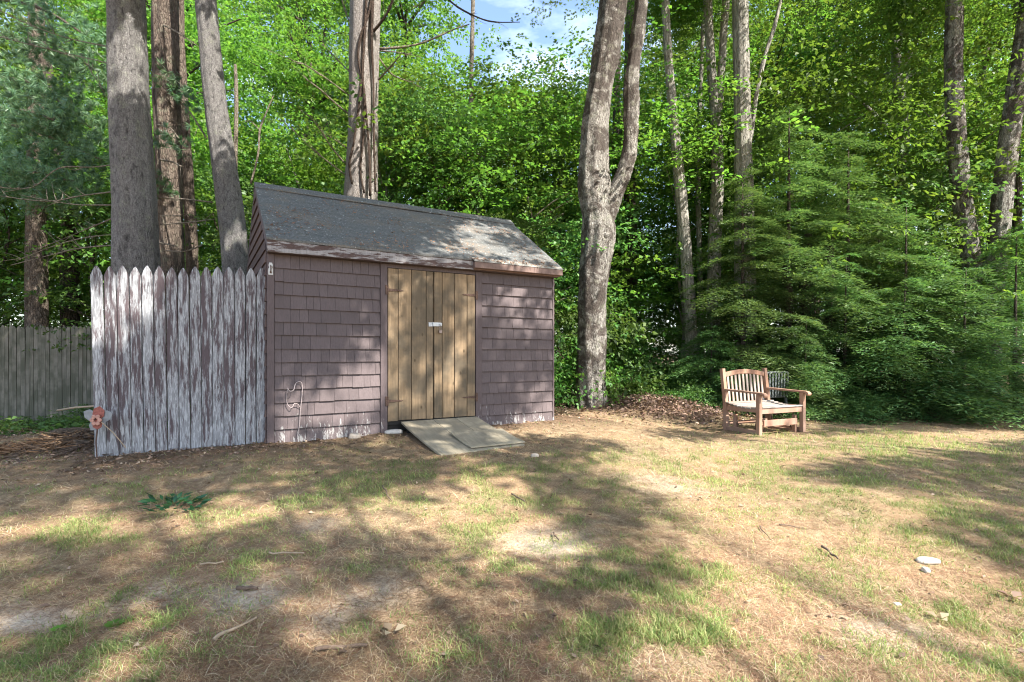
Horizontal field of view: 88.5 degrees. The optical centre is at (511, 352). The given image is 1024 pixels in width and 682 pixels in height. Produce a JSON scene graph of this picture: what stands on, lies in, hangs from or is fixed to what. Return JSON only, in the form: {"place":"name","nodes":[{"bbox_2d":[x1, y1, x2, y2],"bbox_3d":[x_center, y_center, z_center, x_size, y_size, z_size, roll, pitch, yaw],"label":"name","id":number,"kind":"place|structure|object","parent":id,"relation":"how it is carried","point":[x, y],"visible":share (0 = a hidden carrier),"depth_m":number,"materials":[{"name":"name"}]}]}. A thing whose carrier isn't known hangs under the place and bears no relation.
{"place":"outdoors","nodes":[
{"label":"outdoors","id":0,"kind":"place"},
{"bbox_2d":[0,356,1023,681],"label":"ground","id":1,"kind":"structure","parent":0,"point":[48,496],"depth_m":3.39,"materials":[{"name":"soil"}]},
{"bbox_2d":[0,138,82,327],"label":"understory tree","id":2,"kind":"object","parent":1,"relation":"on","point":[7,240],"visible":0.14,"depth_m":11.08,"materials":[{"name":"green plant"}]},
{"bbox_2d":[0,424,94,455],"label":"straw","id":3,"kind":"object","parent":1,"relation":"on","point":[5,448],"visible":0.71,"depth_m":5.55,"materials":[{"name":"beige plant"}]},
{"bbox_2d":[0,216,104,327],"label":"understory tree","id":4,"kind":"object","parent":1,"relation":"on","point":[63,304],"visible":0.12,"depth_m":11.75,"materials":[{"name":"green plant"}]},
{"bbox_2d":[32,403,93,431],"bbox_3d":[-7.609,1.197,9.264,1.343,0.619,1.303,0,0,-20],"label":"shrub","id":5,"kind":"object","parent":1,"relation":"on","point":[80,411],"visible":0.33,"depth_m":9.17,"materials":[{"name":"green plant"}]},
{"bbox_2d":[46,36,80,327],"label":"pine tree","id":6,"kind":"object","parent":1,"relation":"on","point":[71,314],"visible":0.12,"depth_m":11.88,"materials":[{"name":"brown plant"}]},
{"bbox_2d":[0,0,151,329],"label":"pine tree","id":7,"kind":"object","parent":1,"relation":"on","point":[44,115],"visible":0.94,"depth_m":8.53,"materials":[{"name":"green plant"}]},
{"bbox_2d":[0,35,153,328],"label":"understory tree","id":8,"kind":"object","parent":1,"relation":"on","point":[3,251],"visible":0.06,"depth_m":11.24,"materials":[{"name":"green plant"}]},
{"bbox_2d":[0,0,160,430],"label":"pine tree","id":9,"kind":"object","parent":1,"relation":"on","point":[134,234],"visible":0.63,"depth_m":6.42,"materials":[{"name":"grey plant"}]},
{"bbox_2d":[0,424,179,460],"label":"brush twigs","id":10,"kind":"object","parent":1,"relation":"on","point":[86,436],"visible":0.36,"depth_m":5.54,"materials":[{"name":"brown plant"}]},
{"bbox_2d":[0,415,190,435],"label":"ground cover","id":11,"kind":"object","parent":1,"relation":"on","point":[8,422],"visible":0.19,"depth_m":8.52,"materials":[{"name":"green plant"}]},
{"bbox_2d":[0,168,201,352],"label":"understory tree","id":12,"kind":"object","parent":1,"relation":"on","point":[105,208],"visible":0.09,"depth_m":10.79,"materials":[{"name":"green plant"}]},
{"bbox_2d":[84,406,125,459],"bbox_3d":[-3.771,0.760,4.859,0.403,0.532,0.043,0,0,0],"label":"garden ornament","id":13,"kind":"object","parent":1,"relation":"on","point":[96,417],"visible":1,"depth_m":4.86,"materials":[{"name":"pink metal"}]},
{"bbox_2d":[0,325,212,426],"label":"stockade fence","id":14,"kind":"object","parent":1,"relation":"on","point":[42,379],"visible":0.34,"depth_m":9.59,"materials":[{"name":"grey wood"}]},
{"bbox_2d":[0,152,216,326],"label":"understory tree","id":15,"kind":"object","parent":1,"relation":"on","point":[90,209],"visible":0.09,"depth_m":11.04,"materials":[{"name":"green plant"}]},
{"bbox_2d":[0,1,221,326],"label":"woodland tree","id":16,"kind":"object","parent":1,"relation":"on","point":[7,49],"visible":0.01,"depth_m":14.36,"materials":[{"name":"green plant"}]},
{"bbox_2d":[0,0,244,326],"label":"woodland tree","id":17,"kind":"object","parent":1,"relation":"on","point":[1,14],"visible":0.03,"depth_m":19.27,"materials":[{"name":"green plant"}]},
{"bbox_2d":[15,0,288,287],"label":"woodland tree","id":18,"kind":"object","parent":1,"relation":"on","point":[193,83],"depth_m":20.01,"materials":[{"name":"green plant"}]},
{"bbox_2d":[0,0,324,267],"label":"woodland tree","id":19,"kind":"object","parent":1,"relation":"on","point":[190,21],"visible":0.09,"depth_m":14.72,"materials":[{"name":"green plant"}]},
{"bbox_2d":[0,0,341,323],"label":"woodland tree","id":20,"kind":"object","parent":1,"relation":"on","point":[247,6],"visible":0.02,"depth_m":24.25,"materials":[{"name":"green plant"}]},
{"bbox_2d":[58,155,285,320],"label":"understory tree","id":21,"kind":"object","parent":1,"relation":"on","point":[207,187],"visible":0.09,"depth_m":11.25,"materials":[{"name":"green plant"}]},
{"bbox_2d":[0,43,344,327],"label":"understory tree","id":22,"kind":"object","parent":1,"relation":"on","point":[198,156],"visible":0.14,"depth_m":12.09,"materials":[{"name":"green plant"}]},
{"bbox_2d":[137,492,211,511],"bbox_3d":[-2.394,1.046,3.716,0.474,0.121,0.394,0,0,0],"label":"lawn plant","id":23,"kind":"object","parent":1,"relation":"on","point":[169,501],"visible":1,"depth_m":3.73,"materials":[{"name":"green plant"}]},
{"bbox_2d":[90,266,265,456],"bbox_3d":[-3.330,0.200,5.345,1.521,2.199,0.175,0,0,-21],"label":"picket fence","id":24,"kind":"object","parent":1,"relation":"on","point":[217,411],"visible":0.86,"depth_m":5.26,"materials":[{"name":"paint"}]},
{"bbox_2d":[149,0,215,425],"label":"pine tree","id":25,"kind":"object","parent":1,"relation":"on","point":[167,103],"visible":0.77,"depth_m":8.64,"materials":[{"name":"brown plant"}]},
{"bbox_2d":[179,0,198,421],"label":"pine tree","id":26,"kind":"object","parent":1,"relation":"on","point":[191,258],"visible":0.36,"depth_m":9.34,"materials":[{"name":"brown plant"}]},
{"bbox_2d":[56,79,347,369],"bbox_3d":[-5.490,-2.163,12.689,8.458,7.271,7.156,0,0,-25],"label":"understory tree","id":27,"kind":"object","parent":1,"relation":"on","point":[282,152],"visible":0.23,"depth_m":11.92,"materials":[{"name":"green plant"}]},
{"bbox_2d":[195,0,247,422],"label":"pine tree","id":28,"kind":"object","parent":1,"relation":"on","point":[231,222],"visible":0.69,"depth_m":8.16,"materials":[{"name":"grey plant"}]},
{"bbox_2d":[164,185,324,361],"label":"understory tree","id":29,"kind":"object","parent":1,"relation":"on","point":[216,238],"visible":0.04,"depth_m":9.78,"materials":[{"name":"green plant"}]},
{"bbox_2d":[233,64,273,183],"bbox_3d":[-4.737,-1.908,9.460,0.951,6.712,0.169,0,0,17],"label":"dead snag","id":30,"kind":"object","parent":1,"relation":"on","point":[235,139],"visible":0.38,"depth_m":9.57,"materials":[{"name":"brown wood"}]},
{"bbox_2d":[152,0,397,270],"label":"woodland tree","id":31,"kind":"object","parent":1,"relation":"on","point":[284,81],"visible":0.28,"depth_m":14.45,"materials":[{"name":"green plant"}]},
{"bbox_2d":[149,0,435,263],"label":"woodland tree","id":32,"kind":"object","parent":1,"relation":"on","point":[314,19],"visible":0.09,"depth_m":19.71,"materials":[{"name":"green plant"}]},
{"bbox_2d":[219,0,436,249],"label":"woodland tree","id":33,"kind":"object","parent":1,"relation":"on","point":[305,19],"visible":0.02,"depth_m":24.73,"materials":[{"name":"green plant"}]},
{"bbox_2d":[207,13,500,236],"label":"woodland tree","id":34,"kind":"object","parent":1,"relation":"on","point":[399,72],"visible":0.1,"depth_m":14.34,"materials":[{"name":"green plant"}]},
{"bbox_2d":[233,0,506,214],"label":"woodland tree","id":35,"kind":"object","parent":1,"relation":"on","point":[404,18],"visible":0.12,"depth_m":20.62,"materials":[{"name":"green plant"}]},
{"bbox_2d":[219,40,540,263],"bbox_3d":[-2.881,-2.341,12.535,6.831,7.342,8.074,0,0,34],"label":"understory tree","id":36,"kind":"object","parent":1,"relation":"on","point":[396,140],"visible":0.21,"depth_m":11.17,"materials":[{"name":"green plant"}]},
{"bbox_2d":[259,0,519,199],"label":"pine tree","id":37,"kind":"object","parent":1,"relation":"on","point":[365,50],"visible":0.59,"depth_m":9.56,"materials":[{"name":"brown plant"}]},
{"bbox_2d":[246,182,562,442],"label":"garden shed","id":38,"kind":"structure","parent":1,"relation":"on","point":[365,339],"depth_m":6.30,"materials":[{"name":"brown paint"}]},
{"bbox_2d":[266,190,557,267],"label":"roof litter","id":39,"kind":"object","parent":38,"relation":"on","point":[415,234],"visible":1,"depth_m":6.67,"materials":[{"name":"brown plant"}]},
{"bbox_2d":[385,268,441,420],"bbox_3d":[-1.170,-0.094,6.298,0.711,1.795,0.035,0,0,-30],"label":"door","id":40,"kind":"structure","parent":38,"relation":"in","point":[410,323],"depth_m":6.27,"materials":[{"name":"wood"}]},
{"bbox_2d":[433,272,477,417],"bbox_3d":[-0.695,-0.092,6.579,0.595,1.795,0.063,0,0,-31],"label":"door","id":41,"kind":"structure","parent":38,"relation":"in","point":[454,295],"depth_m":6.57,"materials":[{"name":"wood"}]},
{"bbox_2d":[296,70,515,214],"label":"understory tree","id":42,"kind":"object","parent":1,"relation":"on","point":[418,114],"visible":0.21,"depth_m":10.59,"materials":[{"name":"green plant"}]},
{"bbox_2d":[401,416,524,455],"bbox_3d":[-0.567,0.921,5.948,1.020,0.215,1.200,0,0,-31],"label":"ramp","id":43,"kind":"object","parent":1,"relation":"on","point":[449,436],"depth_m":5.84,"materials":[{"name":"grey wood"}]},
{"bbox_2d":[469,0,474,212],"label":"background tree","id":44,"kind":"object","parent":1,"relation":"on","point":[471,55],"visible":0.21,"depth_m":13.45,"materials":[{"name":"brown wood"}]},
{"bbox_2d":[315,56,662,361],"bbox_3d":[-0.711,-2.360,12.157,7.156,7.274,8.458,0,0,31],"label":"understory tree","id":45,"kind":"object","parent":1,"relation":"on","point":[476,177],"visible":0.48,"depth_m":10.55,"materials":[{"name":"green plant"}]},
{"bbox_2d":[383,61,640,319],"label":"woodland tree","id":46,"kind":"object","parent":1,"relation":"on","point":[515,99],"visible":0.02,"depth_m":17.61,"materials":[{"name":"green plant"}]},
{"bbox_2d":[0,396,1023,671],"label":"leaf litter","id":47,"kind":"object","parent":1,"relation":"on","point":[416,482],"visible":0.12,"depth_m":4.80,"materials":[{"name":"brown plant"}]},
{"bbox_2d":[480,206,578,393],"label":"understory tree","id":48,"kind":"object","parent":1,"relation":"on","point":[517,224],"visible":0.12,"depth_m":10.53,"materials":[{"name":"green plant"}]},
{"bbox_2d":[385,28,674,325],"bbox_3d":[0.139,-3.281,15.522,9.164,9.079,10.167,0,0,-28],"label":"woodland tree","id":49,"kind":"object","parent":1,"relation":"on","point":[483,83],"visible":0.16,"depth_m":13.41,"materials":[{"name":"green plant"}]},
{"bbox_2d":[437,167,663,386],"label":"understory tree","id":50,"kind":"object","parent":1,"relation":"on","point":[572,220],"visible":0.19,"depth_m":11.26,"materials":[{"name":"green plant"}]},
{"bbox_2d":[434,67,694,362],"bbox_3d":[1.316,-2.616,13.471,6.506,7.886,7.689,0,0,19],"label":"understory tree","id":51,"kind":"object","parent":1,"relation":"on","point":[546,157],"visible":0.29,"depth_m":12.29,"materials":[{"name":"green plant"}]},
{"bbox_2d":[511,0,649,409],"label":"maple tree","id":52,"kind":"object","parent":1,"relation":"on","point":[600,195],"visible":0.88,"depth_m":9.21,"materials":[{"name":"grey plant"}]},
{"bbox_2d":[554,351,646,409],"bbox_3d":[0.957,0.607,10.197,3.053,1.420,3.548,0,0,-4],"label":"shrub","id":53,"kind":"object","parent":1,"relation":"on","point":[560,380],"visible":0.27,"depth_m":9.39,"materials":[{"name":"green plant"}]},
{"bbox_2d":[554,306,668,402],"bbox_3d":[1.261,0.243,11.057,3.771,2.786,3.887,0,0,-1],"label":"shrub","id":54,"kind":"object","parent":1,"relation":"on","point":[635,330],"visible":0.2,"depth_m":10.47,"materials":[{"name":"green plant"}]},
{"bbox_2d":[571,373,671,404],"bbox_3d":[2.129,0.776,10.290,2.198,0.747,2.555,0,0,20],"label":"shrub","id":55,"kind":"object","parent":1,"relation":"on","point":[634,390],"visible":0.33,"depth_m":10.16,"materials":[{"name":"green plant"}]},
{"bbox_2d":[526,177,730,367],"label":"understory tree","id":56,"kind":"object","parent":1,"relation":"on","point":[644,218],"visible":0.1,"depth_m":13.54,"materials":[{"name":"green plant"}]},
{"bbox_2d":[622,0,636,388],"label":"background tree","id":57,"kind":"object","parent":1,"relation":"on","point":[627,199],"visible":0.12,"depth_m":13.86,"materials":[{"name":"brown plant"}]},
{"bbox_2d":[406,0,863,386],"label":"woodland tree","id":58,"kind":"object","parent":1,"relation":"on","point":[656,107],"visible":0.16,"depth_m":12.07,"materials":[{"name":"green plant"}]},
{"bbox_2d":[515,15,774,342],"bbox_3d":[4.576,-4.307,19.042,14.015,11.179,11.497,0,0,-21],"label":"woodland tree","id":59,"kind":"object","parent":1,"relation":"on","point":[640,108],"visible":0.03,"depth_m":17.12,"materials":[{"name":"green plant"}]},
{"bbox_2d":[606,332,720,401],"bbox_3d":[2.918,0.507,11.120,2.914,1.999,3.003,0,0,43],"label":"shrub","id":60,"kind":"object","parent":1,"relation":"on","point":[646,365],"visible":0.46,"depth_m":10.70,"materials":[{"name":"green plant"}]},
{"bbox_2d":[614,353,750,399],"bbox_3d":[3.621,0.684,11.437,3.548,1.420,3.053,0,0,30],"label":"shrub","id":61,"kind":"object","parent":1,"relation":"on","point":[659,367],"visible":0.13,"depth_m":11.01,"materials":[{"name":"green plant"}]},
{"bbox_2d":[695,7,704,380],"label":"slender tree","id":62,"kind":"object","parent":1,"relation":"on","point":[698,206],"visible":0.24,"depth_m":12.56,"materials":[{"name":"brown plant"}]},
{"bbox_2d":[654,365,746,406],"bbox_3d":[3.555,0.743,10.047,1.943,1.095,1.886,0,0,-39],"label":"shrub","id":63,"kind":"object","parent":1,"relation":"on","point":[680,383],"visible":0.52,"depth_m":9.85,"materials":[{"name":"green plant"}]},
{"bbox_2d":[554,390,860,427],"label":"leaf litter","id":64,"kind":"object","parent":1,"relation":"on","point":[662,410],"visible":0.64,"depth_m":8.89,"materials":[{"name":"brown plant"}]},
{"bbox_2d":[554,56,863,366],"bbox_3d":[4.294,-2.339,13.108,8.458,7.386,7.156,0,0,-22],"label":"understory tree","id":65,"kind":"object","parent":1,"relation":"on","point":[693,158],"visible":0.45,"depth_m":11.51,"materials":[{"name":"green plant"}]},
{"bbox_2d":[622,0,798,395],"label":"slender tree","id":66,"kind":"object","parent":1,"relation":"on","point":[682,217],"visible":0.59,"depth_m":11.13,"materials":[{"name":"grey plant"}]},
{"bbox_2d":[556,0,864,341],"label":"woodland tree","id":67,"kind":"object","parent":1,"relation":"on","point":[642,234],"visible":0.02,"depth_m":24.39,"materials":[{"name":"green plant"}]},
{"bbox_2d":[665,324,759,413],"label":"hemlock tree","id":68,"kind":"object","parent":1,"relation":"on","point":[713,359],"visible":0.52,"depth_m":9.74,"materials":[{"name":"green plant"}]},
{"bbox_2d":[499,0,940,375],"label":"woodland tree","id":69,"kind":"object","parent":1,"relation":"on","point":[696,41],"visible":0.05,"depth_m":19.76,"materials":[{"name":"green plant"}]},
{"bbox_2d":[625,0,815,401],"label":"slender tree","id":70,"kind":"object","parent":1,"relation":"on","point":[716,198],"visible":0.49,"depth_m":11.53,"materials":[{"name":"grey plant"}]},
{"bbox_2d":[627,0,875,390],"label":"slender tree","id":71,"kind":"object","parent":1,"relation":"on","point":[741,11],"visible":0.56,"depth_m":10.82,"materials":[{"name":"grey plant"}]},
{"bbox_2d":[634,80,876,372],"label":"understory tree","id":72,"kind":"object","parent":1,"relation":"on","point":[727,253],"visible":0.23,"depth_m":12.33,"materials":[{"name":"green plant"}]},
{"bbox_2d":[658,167,861,421],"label":"hemlock tree","id":73,"kind":"object","parent":1,"relation":"on","point":[743,264],"visible":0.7,"depth_m":9.89,"materials":[{"name":"green plant"}]},
{"bbox_2d":[741,371,788,414],"bbox_3d":[4.355,0.751,9.060,0.588,0.881,0.535,0,0,-25],"label":"resin chair","id":74,"kind":"object","parent":1,"relation":"on","point":[773,395],"visible":0.51,"depth_m":8.85,"materials":[{"name":"plastic"}]},
{"bbox_2d":[720,368,810,434],"bbox_3d":[3.584,0.681,7.461,0.908,0.904,0.781,0,0,-24],"label":"wooden armchair","id":75,"kind":"object","parent":1,"relation":"on","point":[759,405],"visible":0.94,"depth_m":7.49,"materials":[{"name":"red wood"}]},
{"bbox_2d":[615,0,926,346],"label":"woodland tree","id":76,"kind":"object","parent":1,"relation":"on","point":[809,53],"visible":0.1,"depth_m":14.33,"materials":[{"name":"green plant"}]},
{"bbox_2d":[736,338,831,420],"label":"hemlock tree","id":77,"kind":"object","parent":1,"relation":"on","point":[772,345],"visible":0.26,"depth_m":9.33,"materials":[{"name":"green plant"}]},
{"bbox_2d":[675,103,933,425],"bbox_3d":[5.638,-1.532,10.194,4.208,6.771,4.772,0,0,-22],"label":"hemlock tree","id":78,"kind":"object","parent":1,"relation":"on","point":[823,276],"visible":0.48,"depth_m":10.09,"materials":[{"name":"green plant"}]},
{"bbox_2d":[797,234,815,407],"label":"background tree","id":79,"kind":"object","parent":1,"relation":"on","point":[807,297],"visible":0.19,"depth_m":10.69,"materials":[{"name":"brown plant"}]},
{"bbox_2d":[744,319,893,424],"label":"hemlock tree","id":80,"kind":"object","parent":1,"relation":"on","point":[804,363],"visible":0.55,"depth_m":8.95,"materials":[{"name":"green plant"}]},
{"bbox_2d":[822,236,836,404],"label":"background tree","id":81,"kind":"object","parent":1,"relation":"on","point":[830,256],"visible":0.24,"depth_m":10.33,"materials":[{"name":"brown plant"}]},
{"bbox_2d":[643,0,1023,367],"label":"understory tree","id":82,"kind":"object","parent":1,"relation":"on","point":[810,99],"visible":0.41,"depth_m":11.27,"materials":[{"name":"green plant"}]},
{"bbox_2d":[644,0,1023,392],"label":"woodland tree","id":83,"kind":"object","parent":1,"relation":"on","point":[990,151],"visible":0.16,"depth_m":13.26,"materials":[{"name":"green plant"}]},
{"bbox_2d":[672,126,1023,381],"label":"understory tree","id":84,"kind":"object","parent":1,"relation":"on","point":[922,197],"visible":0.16,"depth_m":11.37,"materials":[{"name":"green plant"}]},
{"bbox_2d":[730,130,975,422],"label":"hemlock tree","id":85,"kind":"object","parent":1,"relation":"on","point":[855,158],"visible":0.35,"depth_m":10.09,"materials":[{"name":"green plant"}]},
{"bbox_2d":[775,252,944,425],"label":"hemlock tree","id":86,"kind":"object","parent":1,"relation":"on","point":[844,381],"visible":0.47,"depth_m":9.41,"materials":[{"name":"green plant"}]},
{"bbox_2d":[749,0,1003,247],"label":"woodland tree","id":87,"kind":"object","parent":1,"relation":"on","point":[852,71],"visible":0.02,"depth_m":20.61,"materials":[{"name":"green plant"}]},
{"bbox_2d":[817,195,969,415],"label":"hemlock tree","id":88,"kind":"object","parent":1,"relation":"on","point":[872,285],"visible":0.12,"depth_m":10.94,"materials":[{"name":"green plant"}]},
{"bbox_2d":[800,0,1023,384],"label":"understory tree","id":89,"kind":"object","parent":1,"relation":"on","point":[989,97],"visible":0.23,"depth_m":12.31,"materials":[{"name":"green plant"}]},
{"bbox_2d":[803,0,1023,325],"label":"woodland tree","id":90,"kind":"object","parent":1,"relation":"on","point":[984,66],"visible":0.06,"depth_m":14.80,"materials":[{"name":"green plant"}]},
{"bbox_2d":[809,2,1023,323],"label":"woodland tree","id":91,"kind":"object","parent":1,"relation":"on","point":[992,68],"visible":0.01,"depth_m":18.95,"materials":[{"name":"green plant"}]},
{"bbox_2d":[821,202,1019,425],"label":"hemlock tree","id":92,"kind":"object","parent":1,"relation":"on","point":[926,277],"visible":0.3,"depth_m":9.71,"materials":[{"name":"green plant"}]},
{"bbox_2d":[819,277,1023,429],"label":"hemlock tree","id":93,"kind":"object","parent":1,"relation":"on","point":[903,315],"visible":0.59,"depth_m":8.97,"materials":[{"name":"green plant"}]},
{"bbox_2d":[823,0,1023,410],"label":"oak tree","id":94,"kind":"object","parent":1,"relation":"on","point":[1003,201],"visible":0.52,"depth_m":10.73,"materials":[{"name":"plant"}]},
{"bbox_2d":[826,0,1023,387],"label":"oak tree","id":95,"kind":"object","parent":1,"relation":"on","point":[954,35],"visible":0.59,"depth_m":10.94,"materials":[{"name":"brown wood"}]},
{"bbox_2d":[861,267,1023,429],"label":"hemlock tree","id":96,"kind":"object","parent":1,"relation":"on","point":[965,307],"visible":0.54,"depth_m":8.94,"materials":[{"name":"green plant"}]},
{"bbox_2d":[877,107,1023,364],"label":"understory tree","id":97,"kind":"object","parent":1,"relation":"on","point":[988,148],"visible":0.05,"depth_m":13.24,"materials":[{"name":"green plant"}]},
{"bbox_2d":[894,213,1023,405],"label":"hemlock tree","id":98,"kind":"object","parent":1,"relation":"on","point":[947,234],"visible":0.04,"depth_m":11.58,"materials":[{"name":"green plant"}]},
{"bbox_2d":[936,230,1023,420],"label":"hemlock tree","id":99,"kind":"object","parent":1,"relation":"on","point":[1015,309],"visible":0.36,"depth_m":9.76,"materials":[{"name":"green plant"}]},
{"bbox_2d":[964,221,1023,407],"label":"hemlock tree","id":100,"kind":"object","parent":1,"relation":"on","point":[1021,225],"visible":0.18,"depth_m":10.46,"materials":[{"name":"green plant"}]},
{"bbox_2d":[1009,0,1022,394],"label":"background tree","id":101,"kind":"object","parent":1,"relation":"on","point":[1018,186],"visible":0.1,"depth_m":12.92,"materials":[{"name":"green plant"}]},
{"bbox_2d":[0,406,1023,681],"bbox_3d":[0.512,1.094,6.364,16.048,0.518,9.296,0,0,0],"label":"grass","id":102,"kind":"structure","parent":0,"point":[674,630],"depth_m":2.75,"materials":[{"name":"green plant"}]},
{"bbox_2d":[0,0,1023,354],"label":"sky","id":103,"kind":"structure","parent":0,"point":[493,10],"materials":[{"name":"blue"}]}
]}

